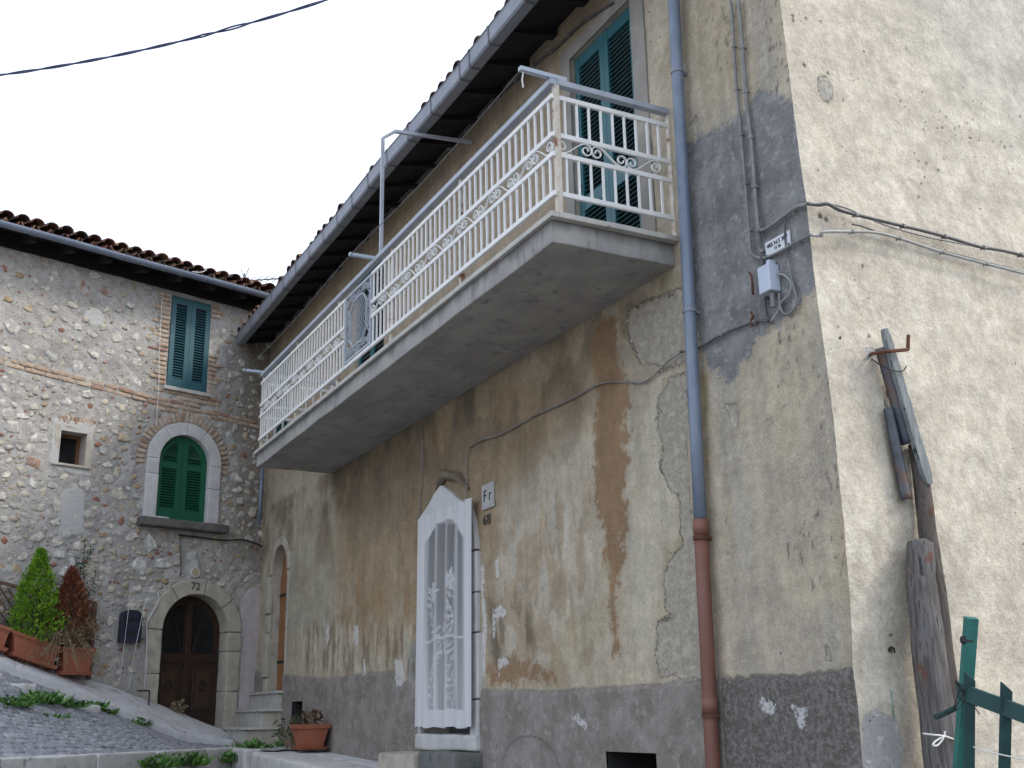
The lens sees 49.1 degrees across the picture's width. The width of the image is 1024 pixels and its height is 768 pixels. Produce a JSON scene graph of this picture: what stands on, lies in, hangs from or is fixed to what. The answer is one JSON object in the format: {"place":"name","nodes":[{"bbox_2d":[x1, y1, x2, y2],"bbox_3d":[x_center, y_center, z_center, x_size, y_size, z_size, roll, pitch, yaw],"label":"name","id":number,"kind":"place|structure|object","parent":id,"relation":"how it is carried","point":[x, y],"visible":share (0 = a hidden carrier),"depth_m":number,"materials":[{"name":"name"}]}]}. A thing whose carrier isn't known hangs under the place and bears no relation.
{"place":"outdoors","nodes":[
{"label":"outdoors","id":0,"kind":"place"},
{"bbox_2d":[0,652,232,746],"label":"pavement","id":1,"kind":"structure","parent":0,"point":[177,725],"depth_m":14.82,"materials":[{"name":"concrete"}]},
{"bbox_2d":[0,624,12,652],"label":"planter","id":2,"kind":"object","parent":1,"relation":"on","point":[5,631],"visible":1,"depth_m":13.94,"materials":[{"name":"ceramic"}]},
{"bbox_2d":[3,630,61,669],"bbox_3d":[-6.113,3.392,14.259,0.636,0.476,0.311,14,-22,-42],"label":"planter","id":3,"kind":"object","parent":1,"relation":"on","point":[19,644],"visible":0.83,"depth_m":14.13,"materials":[{"name":"ceramic"}]},
{"bbox_2d":[5,547,69,641],"bbox_3d":[-6.108,2.734,14.482,0.781,1.264,0.735,7,-18,-26],"label":"green conifer","id":4,"kind":"object","parent":3,"relation":"on","point":[41,560],"visible":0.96,"depth_m":14.37,"materials":[{"name":"plant"}]},
{"bbox_2d":[0,581,97,678],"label":"trellis panel","id":5,"kind":"object","parent":1,"relation":"on","point":[94,615],"visible":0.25,"depth_m":14.60,"materials":[{"name":"brown wood"}]},
{"bbox_2d":[72,540,98,636],"bbox_3d":[-5.813,2.776,15.164,0.459,1.350,0.171,14,-22,-42],"label":"climbing plant","id":6,"kind":"object","parent":5,"relation":"attached to","point":[82,563],"visible":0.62,"depth_m":15.24,"materials":[{"name":"green plant"}]},
{"bbox_2d":[54,647,95,675],"bbox_3d":[-5.719,3.620,14.602,0.446,0.345,0.327,14,-22,-42],"label":"planter","id":7,"kind":"object","parent":1,"relation":"on","point":[70,669],"visible":0.81,"depth_m":14.49,"materials":[{"name":"ceramic"}]},
{"bbox_2d":[14,627,107,674],"bbox_3d":[-5.809,3.423,14.381,1.193,0.589,1.206,-14,-21,37],"label":"trailing plant","id":8,"kind":"object","parent":7,"relation":"in","point":[60,638],"visible":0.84,"depth_m":14.26,"materials":[{"name":"beige plant"}]},
{"bbox_2d":[42,565,99,646],"bbox_3d":[-5.793,2.934,14.741,0.747,1.103,0.734,7,-18,-26],"label":"dead conifer","id":9,"kind":"object","parent":7,"relation":"in","point":[73,583],"visible":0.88,"depth_m":14.67,"materials":[{"name":"plant"}]},
{"bbox_2d":[50,617,103,646],"bbox_3d":[-5.703,3.259,14.628,0.743,0.404,0.716,7,-18,-26],"label":"dry plant","id":10,"kind":"object","parent":7,"relation":"in","point":[82,627],"visible":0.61,"depth_m":14.58,"materials":[{"name":"brown plant"}]},
{"bbox_2d":[137,690,149,704],"bbox_3d":[-5.040,4.292,15.311,0.192,0.211,0.024,14,-22,-42],"label":"boot scraper","id":11,"kind":"object","parent":1,"relation":"on","point":[148,694],"visible":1,"depth_m":15.35,"materials":[{"name":"black metal"}]},
{"bbox_2d":[170,698,188,712],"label":"dry weed","id":12,"kind":"object","parent":1,"relation":"on","point":[180,706],"visible":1,"depth_m":15.75,"materials":[{"name":"brown plant"}]},
{"bbox_2d":[0,670,262,767],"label":"cobble road","id":13,"kind":"structure","parent":0,"point":[93,736],"depth_m":12.26,"materials":[{"name":"stone"}]},
{"bbox_2d":[0,692,41,706],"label":"weed clump","id":14,"kind":"object","parent":13,"relation":"on","point":[16,702],"visible":0.9,"depth_m":12.14,"materials":[{"name":"green plant"}]},
{"bbox_2d":[8,687,75,704],"bbox_3d":[-5.446,3.592,12.891,0.790,0.197,0.764,7,-18,-26],"label":"weed clump","id":15,"kind":"object","parent":13,"relation":"on","point":[53,698],"visible":0.72,"depth_m":12.77,"materials":[{"name":"green plant"}]},
{"bbox_2d":[41,712,70,718],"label":"weed clump","id":16,"kind":"object","parent":13,"relation":"on","point":[68,716],"visible":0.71,"depth_m":12.43,"materials":[{"name":"green plant"}]},
{"bbox_2d":[54,698,92,707],"bbox_3d":[-5.297,3.792,13.336,0.596,0.145,0.631,7,-18,-26],"label":"weed clump","id":17,"kind":"object","parent":13,"relation":"on","point":[73,704],"visible":0.57,"depth_m":13.25,"materials":[{"name":"green plant"}]},
{"bbox_2d":[77,699,109,707],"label":"weed clump","id":18,"kind":"object","parent":13,"relation":"on","point":[101,704],"visible":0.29,"depth_m":13.97,"materials":[{"name":"green plant"}]},
{"bbox_2d":[100,706,119,714],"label":"weed clump","id":19,"kind":"object","parent":13,"relation":"on","point":[114,711],"visible":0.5,"depth_m":14.17,"materials":[{"name":"green plant"}]},
{"bbox_2d":[132,720,144,724],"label":"weed clump","id":20,"kind":"object","parent":13,"relation":"on","point":[138,723],"visible":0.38,"depth_m":14.38,"materials":[{"name":"green plant"}]},
{"bbox_2d":[128,716,153,726],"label":"weed clump","id":21,"kind":"object","parent":13,"relation":"on","point":[149,722],"visible":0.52,"depth_m":14.59,"materials":[{"name":"green plant"}]},
{"bbox_2d":[137,750,186,767],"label":"weed clump","id":22,"kind":"object","parent":13,"relation":"on","point":[164,761],"visible":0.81,"depth_m":12.28,"materials":[{"name":"green plant"}]},
{"bbox_2d":[175,750,214,766],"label":"weed clump","id":23,"kind":"object","parent":13,"relation":"on","point":[196,759],"visible":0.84,"depth_m":12.93,"materials":[{"name":"green plant"}]},
{"bbox_2d":[212,748,237,762],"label":"weed clump","id":24,"kind":"object","parent":13,"relation":"on","point":[230,755],"visible":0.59,"depth_m":13.76,"materials":[{"name":"green plant"}]},
{"bbox_2d":[0,0,327,75],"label":"overhead cable","id":25,"kind":"object","parent":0,"point":[170,43],"visible":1,"depth_m":8.87,"materials":[{"name":"black rubber"}]},
{"bbox_2d":[0,0,504,285],"label":"sky","id":26,"kind":"structure","parent":0,"point":[230,151],"materials":[{"name":"white"}]},
{"bbox_2d":[251,746,292,750],"bbox_3d":[-3.932,4.711,14.753,1.920,0.191,3.400,7,-18,-26],"label":"gravel landing","id":27,"kind":"object","parent":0,"point":[274,748],"visible":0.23,"depth_m":14.10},
{"bbox_2d":[224,736,275,751],"bbox_3d":[-3.379,4.671,14.418,0.773,0.274,0.702,7,-18,-26],"label":"weed clump","id":28,"kind":"object","parent":27,"relation":"on","point":[253,744],"visible":0.34,"depth_m":14.39,"materials":[{"name":"green plant"}]},
{"bbox_2d":[218,691,282,746],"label":"stone steps","id":29,"kind":"structure","parent":27,"relation":"on","point":[260,717],"depth_m":15.35,"materials":[{"name":"stone"}]},
{"bbox_2d":[274,740,284,746],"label":"weed clump","id":30,"kind":"object","parent":27,"relation":"on","point":[276,743],"visible":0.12,"depth_m":15.12,"materials":[{"name":"green plant"}]},
{"bbox_2d":[271,715,308,749],"bbox_3d":[-2.693,4.265,13.731,0.457,0.429,0.467,-6,-17,16],"label":"pot shrub","id":31,"kind":"object","parent":27,"relation":"on","point":[289,736],"visible":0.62,"depth_m":13.69,"materials":[{"name":"green plant"}]},
{"bbox_2d":[251,750,377,767],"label":"wall","id":32,"kind":"structure","parent":0,"point":[302,759],"depth_m":12.35,"materials":[{"name":"concrete"}]},
{"bbox_2d":[289,724,330,749],"bbox_3d":[-2.422,4.228,13.415,0.398,0.290,0.398,7,-18,-26],"label":"flower pot","id":33,"kind":"object","parent":32,"relation":"on","point":[310,737],"visible":0.99,"depth_m":13.29,"materials":[{"name":"ceramic"}]},
{"bbox_2d":[300,708,324,724],"bbox_3d":[-2.414,4.017,13.488,0.286,0.226,0.291,-4,-17,9],"label":"pot plant","id":34,"kind":"object","parent":33,"relation":"in","point":[315,718],"visible":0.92,"depth_m":13.46,"materials":[{"name":"brown plant"}]},
{"bbox_2d":[377,750,482,767],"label":"doorstep block","id":35,"kind":"structure","parent":32,"relation":"on","point":[428,759],"depth_m":10.09,"materials":[{"name":"grey concrete"}]},
{"bbox_2d":[225,751,607,767],"bbox_3d":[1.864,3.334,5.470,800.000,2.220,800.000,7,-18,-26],"label":"ground","id":36,"kind":"structure","parent":0,"point":[606,760],"depth_m":13.84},
{"bbox_2d":[0,210,274,727],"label":"stone house","id":37,"kind":"structure","parent":36,"relation":"on","point":[110,471],"depth_m":16.23,"materials":[{"name":"stone"}]},
{"bbox_2d":[58,434,80,464],"bbox_3d":[-6.274,0.943,15.752,0.370,0.460,0.040,14,-22,-42],"label":"window frame","id":38,"kind":"structure","parent":37,"relation":"in","point":[69,450],"depth_m":15.79,"materials":[{"name":"brown wood"}]},
{"bbox_2d":[117,610,142,642],"bbox_3d":[-5.297,3.363,15.550,0.299,0.443,0.115,14,-22,-42],"label":"mailbox","id":39,"kind":"object","parent":37,"relation":"attached to","point":[132,623],"visible":1,"depth_m":15.50,"materials":[{"name":"blue metal"}]},
{"bbox_2d":[119,591,130,683],"bbox_3d":[-5.311,3.472,15.367,0.062,1.256,0.006,14,-22,-42],"label":"mailbox string","id":40,"kind":"object","parent":39,"relation":"attached to","point":[124,640],"visible":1,"depth_m":15.35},
{"bbox_2d":[129,596,146,684],"bbox_3d":[-5.172,3.555,15.481,0.165,1.240,0.007,14,-22,-42],"label":"mailbox string","id":41,"kind":"object","parent":39,"relation":"attached to","point":[136,641],"visible":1,"depth_m":15.47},
{"bbox_2d":[144,591,159,689],"bbox_3d":[-5.071,3.595,15.732,0.176,1.354,0.021,14,-22,-42],"label":"white conduit","id":42,"kind":"object","parent":37,"relation":"attached to","point":[147,639],"visible":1,"depth_m":15.68,"materials":[{"name":"paint"}]},
{"bbox_2d":[156,293,162,425],"bbox_3d":[-5.282,-0.372,16.774,0.068,2.097,0.010,14,-22,-42],"label":"wall string","id":43,"kind":"object","parent":37,"relation":"hanging from","point":[159,360],"depth_m":16.77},
{"bbox_2d":[180,536,181,575],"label":"cable","id":44,"kind":"object","parent":37,"relation":"attached to","point":[180,557],"visible":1,"depth_m":16.34,"materials":[{"name":"grey plastic"}]},
{"bbox_2d":[157,597,219,725],"bbox_3d":[-4.736,4.169,16.255,1.060,2.139,0.120,14,-22,-42],"label":"door","id":45,"kind":"structure","parent":37,"relation":"in","point":[190,631],"depth_m":16.34,"materials":[{"name":"brown wood"}]},
{"bbox_2d":[190,567,200,577],"bbox_3d":[-4.664,2.775,16.469,0.161,0.162,0.066,14,-22,-42],"label":"round vent","id":46,"kind":"object","parent":37,"relation":"attached to","point":[195,572],"visible":1,"depth_m":16.44,"materials":[{"name":"white paint"}]},
{"bbox_2d":[177,534,261,546],"bbox_3d":[-4.363,2.349,16.853,1.456,0.100,0.021,14,-22,-42],"label":"sill cable","id":47,"kind":"object","parent":37,"relation":"attached to","point":[219,539],"visible":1,"depth_m":16.82,"materials":[{"name":"black metal"}]},
{"bbox_2d":[240,267,282,282],"bbox_3d":[-5.465,-1.712,25.786,1.878,2.080,0.579,-6,-17,17],"label":"television aerial","id":48,"kind":"object","parent":37,"relation":"attached to","point":[259,279],"visible":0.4,"depth_m":25.99,"materials":[{"name":"grey metal"}]},
{"bbox_2d":[237,0,1023,767],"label":"plastered house","id":49,"kind":"structure","parent":36,"relation":"on","point":[693,556],"depth_m":7.92,"materials":[{"name":"paint"}]},
{"bbox_2d":[257,468,263,524],"bbox_3d":[-3.894,1.743,17.351,0.052,0.884,0.112,7,-18,-26],"label":"corner pipe","id":50,"kind":"object","parent":49,"relation":"attached to","point":[260,496],"visible":1,"depth_m":17.33,"materials":[{"name":"grey metal"}]},
{"bbox_2d":[276,553,287,690],"bbox_3d":[-3.232,3.367,16.119,0.055,2.087,0.800,7,-18,-26],"label":"door","id":51,"kind":"structure","parent":49,"relation":"in","point":[281,640],"depth_m":16.27,"materials":[{"name":"orange wood"}]},
{"bbox_2d":[244,72,519,370],"bbox_3d":[-1.685,-1.147,11.047,0.006,0.056,7.715,7,-18,-26],"label":"clothesline","id":52,"kind":"object","parent":49,"relation":"attached to","point":[398,206],"visible":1,"depth_m":9.58,"materials":[{"name":"grey metal"}]},
{"bbox_2d":[418,424,423,518],"bbox_3d":[-0.946,0.917,11.775,0.038,1.017,0.116,7,-18,-26],"label":"wall cable","id":53,"kind":"object","parent":49,"relation":"attached to","point":[421,473],"depth_m":11.73,"materials":[{"name":"grey plastic"}]},
{"bbox_2d":[415,498,473,728],"bbox_3d":[-0.671,2.210,10.691,0.074,2.058,1.320,7,-18,-26],"label":"door curtain","id":54,"kind":"object","parent":49,"relation":"hanging from","point":[444,703],"depth_m":10.59,"materials":[{"name":"white fabric"}]},
{"bbox_2d":[278,2,613,335],"bbox_3d":[-1.436,-1.972,13.486,0.045,0.348,10.024,7,-18,-26],"label":"wall cable","id":55,"kind":"object","parent":49,"relation":"attached to","point":[589,17],"depth_m":11.39,"materials":[{"name":"black rubber"}]},
{"bbox_2d":[449,527,472,733],"bbox_3d":[-0.359,2.281,10.929,0.050,2.400,1.180,7,-18,-26],"label":"door","id":56,"kind":"structure","parent":49,"relation":"in","point":[460,539],"depth_m":11.27,"materials":[{"name":"wood"}]},
{"bbox_2d":[482,481,494,510],"bbox_3d":[-0.219,1.026,10.268,0.022,0.230,0.250,7,-18,-26],"label":"wall plaque","id":57,"kind":"object","parent":49,"relation":"attached to","point":[488,495],"depth_m":10.24,"materials":[{"name":"white ceramic"}]},
{"bbox_2d":[466,353,680,498],"bbox_3d":[0.379,0.466,9.195,0.038,0.673,3.576,7,-18,-26],"label":"wall cable","id":58,"kind":"object","parent":49,"relation":"attached to","point":[657,371],"depth_m":9.09,"materials":[{"name":"grey plastic"}]},
{"bbox_2d":[679,211,770,352],"bbox_3d":[1.380,-0.647,7.432,0.043,0.810,0.952,7,-18,-26],"label":"wall cable","id":59,"kind":"object","parent":49,"relation":"attached to","point":[764,298],"depth_m":7.08,"materials":[{"name":"grey plastic"}]},
{"bbox_2d":[748,271,753,294],"bbox_3d":[1.520,-0.645,7.119,0.014,0.167,0.039,7,-18,-26],"label":"rusty hook","id":60,"kind":"object","parent":49,"relation":"attached to","point":[752,283],"visible":1,"depth_m":7.10,"materials":[{"name":"metal"}]},
{"bbox_2d":[750,311,753,325],"bbox_3d":[1.515,-0.414,7.070,0.014,0.099,0.035,7,-18,-26],"label":"rusty hook","id":61,"kind":"object","parent":49,"relation":"attached to","point":[752,316],"visible":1,"depth_m":7.06,"materials":[{"name":"metal"}]},
{"bbox_2d":[757,259,780,307],"bbox_3d":[1.593,-0.615,6.933,0.085,0.311,0.108,7,-18,-26],"label":"junction box","id":62,"kind":"object","parent":49,"relation":"attached to","point":[769,280],"visible":1,"depth_m":6.90,"materials":[{"name":"grey plastic"}]},
{"bbox_2d":[729,0,809,259],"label":"wall cable","id":63,"kind":"object","parent":49,"relation":"attached to","point":[745,182],"depth_m":7.33,"materials":[{"name":"grey plastic"}]},
{"bbox_2d":[736,0,806,231],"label":"wall cable","id":64,"kind":"object","parent":49,"relation":"attached to","point":[751,137],"depth_m":7.27,"materials":[{"name":"grey plastic"}]},
{"bbox_2d":[765,230,790,254],"bbox_3d":[1.649,-0.869,6.954,0.016,0.100,0.230,7,-18,-26],"label":"street name sign","id":65,"kind":"object","parent":49,"relation":"attached to","point":[775,244],"visible":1,"depth_m":6.95,"materials":[{"name":"white metal"}]},
{"bbox_2d":[770,273,791,321],"bbox_3d":[1.653,-0.547,6.867,0.038,0.292,0.223,7,-18,-26],"label":"wall cable","id":66,"kind":"object","parent":49,"relation":"attached to","point":[781,302],"depth_m":6.83,"materials":[{"name":"grey plastic"}]},
{"bbox_2d":[784,217,787,258],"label":"wall cable","id":67,"kind":"object","parent":49,"relation":"attached to","point":[785,237],"depth_m":6.88,"materials":[{"name":"grey plastic"}]},
{"bbox_2d":[778,258,800,315],"bbox_3d":[1.681,-0.586,6.813,0.040,0.353,0.172,7,-18,-26],"label":"wall cable","id":68,"kind":"object","parent":49,"relation":"attached to","point":[797,303],"depth_m":6.78,"materials":[{"name":"grey plastic"}]},
{"bbox_2d":[871,359,906,371],"bbox_3d":[2.196,-0.119,6.537,0.194,0.119,0.107,-9,-18,25],"label":"binding wire","id":69,"kind":"object","parent":49,"relation":"attached to","point":[889,368],"visible":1,"depth_m":6.50,"materials":[{"name":"black metal"}]},
{"bbox_2d":[869,335,909,355],"bbox_3d":[2.205,-0.225,6.573,0.244,0.133,0.160,-10,-19,27],"label":"iron hook","id":70,"kind":"object","parent":49,"relation":"attached to","point":[907,348],"visible":1,"depth_m":6.53,"materials":[{"name":"brown metal"}]},
{"bbox_2d":[881,328,932,484],"bbox_3d":[2.290,0.128,6.501,0.240,0.922,0.035,7,-18,-26],"label":"timber plank","id":71,"kind":"object","parent":70,"relation":"attached to","point":[918,449],"visible":1,"depth_m":6.48,"materials":[{"name":"grey wood"}]},
{"bbox_2d":[875,347,910,445],"bbox_3d":[2.250,0.065,6.545,0.215,0.592,0.051,7,-18,-26],"label":"zinc channel","id":72,"kind":"object","parent":49,"relation":"attached to","point":[893,399],"visible":0.6,"depth_m":6.52,"materials":[{"name":"metal"}]},
{"bbox_2d":[883,407,912,499],"bbox_3d":[2.230,0.400,6.449,0.133,0.542,0.039,7,-18,-26],"label":"plank","id":73,"kind":"object","parent":49,"relation":"attached to","point":[904,488],"visible":1,"depth_m":6.43,"materials":[{"name":"grey wood"}]},
{"bbox_2d":[807,202,1023,257],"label":"gable cable","id":74,"kind":"object","parent":49,"relation":"attached to","point":[906,226],"visible":1,"depth_m":7.04,"materials":[{"name":"grey rubber"}]},
{"bbox_2d":[832,203,971,245],"bbox_3d":[2.718,-0.955,7.150,1.816,0.084,0.010,7,-18,-26],"label":"gable cable","id":75,"kind":"object","parent":74,"relation":"attached to","point":[849,209],"visible":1,"depth_m":7.02,"materials":[{"name":"black rubber"}]},
{"bbox_2d":[810,229,1023,274],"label":"gable cable","id":76,"kind":"object","parent":49,"relation":"attached to","point":[853,231],"visible":1,"depth_m":7.01,"materials":[{"name":"grey plastic"}]},
{"bbox_2d":[852,223,1023,271],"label":"gable cable","id":77,"kind":"object","parent":76,"relation":"attached to","point":[936,248],"visible":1,"depth_m":7.17,"materials":[{"name":"grey rubber"}]},
{"bbox_2d":[908,444,958,711],"bbox_3d":[2.366,1.269,6.197,0.149,1.946,0.202,-6,-17,15],"label":"timber batten","id":78,"kind":"object","parent":49,"relation":"attached to","point":[927,523],"visible":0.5,"depth_m":6.30,"materials":[{"name":"wood"}]},
{"bbox_2d":[906,539,955,767],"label":"timber log","id":79,"kind":"object","parent":36,"relation":"on","point":[933,690],"visible":0.97,"depth_m":5.96,"materials":[{"name":"grey wood"}]},
{"bbox_2d":[922,731,953,746],"bbox_3d":[2.214,1.823,5.757,0.163,0.075,0.118,-1,-16,-1],"label":"tied string","id":80,"kind":"object","parent":79,"relation":"attached to","point":[943,736],"visible":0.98,"depth_m":5.73,"materials":[{"name":"white fabric"}]},
{"bbox_2d":[952,616,1023,767],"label":"picket fence","id":81,"kind":"object","parent":36,"relation":"on","point":[1005,707],"visible":0.99,"depth_m":5.14,"materials":[{"name":"teal paint"}]},
{"bbox_2d":[933,704,956,719],"bbox_3d":[2.144,1.606,5.511,0.045,0.094,0.525,-2,-16,4],"label":"fence bar","id":82,"kind":"object","parent":81,"relation":"attached to","point":[944,713],"visible":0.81,"depth_m":5.51,"materials":[{"name":"teal paint"}]},
{"bbox_2d":[953,679,979,713],"bbox_3d":[2.091,1.437,5.149,0.122,0.158,0.046,0,-16,-3],"label":"fence wire","id":83,"kind":"object","parent":81,"relation":"attached to","point":[961,689],"visible":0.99,"depth_m":5.15,"materials":[{"name":"black metal"}]},
{"bbox_2d":[960,636,972,643],"bbox_3d":[2.127,1.198,5.240,0.051,0.037,0.031,-1,-16,0],"label":"bolt","id":84,"kind":"object","parent":81,"relation":"attached to","point":[963,640],"visible":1,"depth_m":5.23,"materials":[{"name":"black metal"}]},
{"bbox_2d":[953,739,1023,759],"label":"fence string","id":85,"kind":"object","parent":81,"relation":"attached to","point":[998,753],"visible":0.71,"depth_m":4.95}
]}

